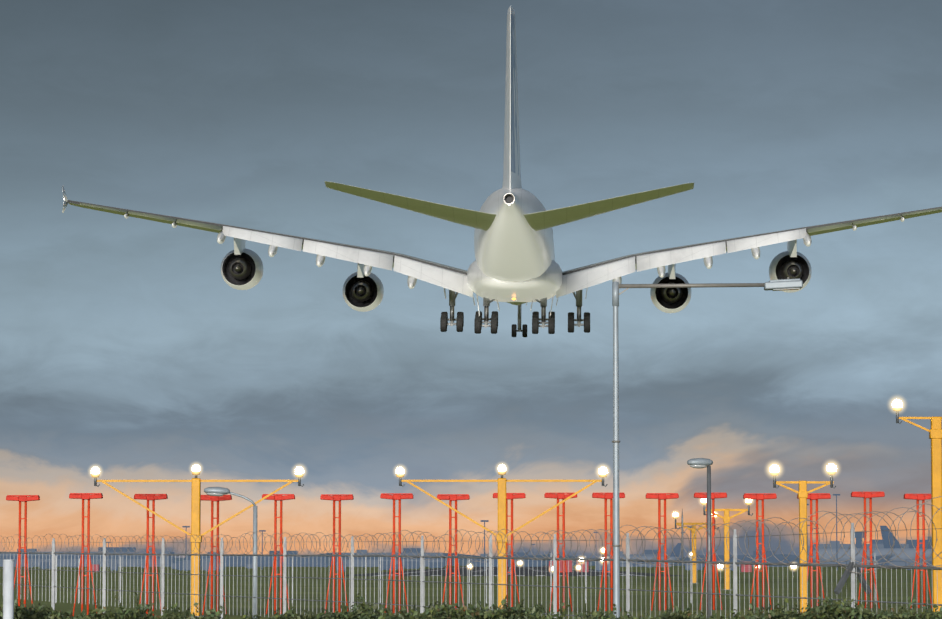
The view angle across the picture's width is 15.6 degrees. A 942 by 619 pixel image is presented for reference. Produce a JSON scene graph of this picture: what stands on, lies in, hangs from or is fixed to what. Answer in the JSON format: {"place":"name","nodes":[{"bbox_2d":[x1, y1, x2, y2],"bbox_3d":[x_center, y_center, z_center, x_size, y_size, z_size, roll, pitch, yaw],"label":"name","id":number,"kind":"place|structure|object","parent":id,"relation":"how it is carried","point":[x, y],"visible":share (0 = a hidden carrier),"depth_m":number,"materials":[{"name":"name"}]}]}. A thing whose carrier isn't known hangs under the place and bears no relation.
{"place":"outdoors","nodes":[
{"label":"outdoors","id":0,"kind":"place"},
{"bbox_2d":[0,566,931,618],"bbox_3d":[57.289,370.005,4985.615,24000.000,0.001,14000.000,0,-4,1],"label":"ground","id":1,"kind":"structure","parent":0,"point":[311,589],"depth_m":293.02,"materials":[{"name":"green plant"}]},
{"bbox_2d":[3,560,14,618],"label":"marker post","id":2,"kind":"object","parent":1,"relation":"on","point":[8,589],"visible":1,"depth_m":23.89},
{"bbox_2d":[91,465,303,616],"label":"approach mast","id":3,"kind":"object","parent":1,"relation":"on","point":[195,502],"visible":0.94,"depth_m":149.46,"materials":[{"name":"yellow metal"}]},
{"bbox_2d":[204,487,256,617],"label":"street lamp","id":4,"kind":"object","parent":1,"relation":"on","point":[216,491],"visible":1,"depth_m":109.46,"materials":[{"name":"grey metal"}]},
{"bbox_2d":[90,560,751,571],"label":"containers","id":5,"kind":"object","parent":1,"relation":"on","point":[748,568],"visible":0.44,"depth_m":895.61,"materials":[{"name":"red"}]},
{"bbox_2d":[55,510,875,610],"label":"fence posts","id":6,"kind":"object","parent":1,"relation":"on","point":[486,576],"visible":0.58,"depth_m":198.99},
{"bbox_2d":[0,532,931,566],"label":"terminal buildings","id":7,"kind":"structure","parent":1,"relation":"on","point":[312,561],"depth_m":2295.16,"materials":[{"name":"grey concrete"}]},
{"bbox_2d":[6,492,931,616],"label":"localizer array","id":8,"kind":"object","parent":1,"relation":"on","point":[509,496],"visible":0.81,"depth_m":162.75,"materials":[{"name":"red metal"}]},
{"bbox_2d":[0,523,941,618],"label":"perimeter fence","id":9,"kind":"object","parent":1,"relation":"on","point":[852,566],"visible":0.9,"depth_m":73.44,"materials":[{"name":"grey metal"}]},
{"bbox_2d":[0,496,941,573],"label":"razor wire coil","id":10,"kind":"object","parent":9,"relation":"on","point":[579,540],"visible":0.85,"depth_m":64.68,"materials":[{"name":"grey metal"}]},
{"bbox_2d":[0,592,941,618],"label":"hedge","id":11,"kind":"object","parent":1,"relation":"on","point":[826,611],"visible":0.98,"depth_m":24.46,"materials":[{"name":"green plant"}]},
{"bbox_2d":[28,494,921,571],"bbox_3d":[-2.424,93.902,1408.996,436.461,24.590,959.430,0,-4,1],"label":"apron vehicles and masts","id":12,"kind":"object","parent":1,"relation":"on","point":[185,564],"visible":0.44,"depth_m":1108.84,"materials":[{"name":"grey"}]},
{"bbox_2d":[174,552,808,565],"bbox_3d":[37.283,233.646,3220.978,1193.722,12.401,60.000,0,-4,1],"label":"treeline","id":13,"kind":"object","parent":1,"relation":"on","point":[462,561],"visible":0.1,"depth_m":3191.25,"materials":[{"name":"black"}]},
{"bbox_2d":[396,464,607,607],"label":"approach mast","id":14,"kind":"object","parent":1,"relation":"on","point":[501,471],"visible":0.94,"depth_m":149.31,"materials":[{"name":"yellow metal"}]},
{"bbox_2d":[342,566,680,575],"bbox_3d":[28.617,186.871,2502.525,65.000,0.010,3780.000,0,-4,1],"label":"runway","id":15,"kind":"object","parent":1,"relation":"on","point":[476,571],"visible":0.44,"depth_m":862.91,"materials":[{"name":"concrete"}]},
{"bbox_2d":[468,548,795,577],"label":"runway lights","id":16,"kind":"object","parent":1,"relation":"on","point":[603,552],"visible":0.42,"depth_m":597.15,"materials":[{"name":"white glass"}]},
{"bbox_2d":[607,543,681,566],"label":"parked airliner","id":17,"kind":"object","parent":1,"relation":"on","point":[676,549],"visible":0.56,"depth_m":1893.39,"materials":[{"name":"grey metal"}]},
{"bbox_2d":[673,512,718,582],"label":"approach mast","id":18,"kind":"object","parent":1,"relation":"on","point":[675,517],"visible":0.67,"depth_m":398.28,"materials":[{"name":"yellow metal"}]},
{"bbox_2d":[687,458,712,618],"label":"street lamp","id":19,"kind":"object","parent":1,"relation":"on","point":[698,463],"visible":1,"depth_m":94.32,"materials":[{"name":"grey metal"}]},
{"bbox_2d":[612,277,802,617],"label":"tall street lamp","id":20,"kind":"object","parent":1,"relation":"on","point":[788,283],"visible":1,"depth_m":59.64,"materials":[{"name":"grey metal"}]},
{"bbox_2d":[701,498,752,589],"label":"approach mast","id":21,"kind":"object","parent":1,"relation":"on","point":[726,518],"visible":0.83,"depth_m":298.60,"materials":[{"name":"yellow metal"}]},
{"bbox_2d":[769,464,836,615],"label":"approach mast","id":22,"kind":"object","parent":1,"relation":"on","point":[802,492],"visible":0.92,"depth_m":149.12,"materials":[{"name":"yellow metal"}]},
{"bbox_2d":[807,544,931,568],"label":"parked airliner","id":23,"kind":"object","parent":1,"relation":"on","point":[910,553],"visible":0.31,"depth_m":1491.47,"materials":[{"name":"grey metal"}]},
{"bbox_2d":[880,526,931,561],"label":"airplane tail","id":24,"kind":"object","parent":1,"relation":"on","point":[885,538],"visible":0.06,"depth_m":1696.18,"materials":[{"name":"blue metal"}]},
{"bbox_2d":[892,399,941,611],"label":"approach mast","id":25,"kind":"object","parent":1,"relation":"on","point":[935,433],"visible":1,"depth_m":99.26,"materials":[{"name":"yellow metal"}]},
{"bbox_2d":[0,0,941,557],"label":"sky","id":26,"kind":"structure","parent":0,"point":[127,352],"materials":[{"name":"grey"}]},
{"bbox_2d":[62,6,941,336],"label":"airplane","id":27,"kind":"object","parent":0,"point":[512,222],"visible":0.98,"depth_m":310.57,"materials":[{"name":"white metal"}]}
]}

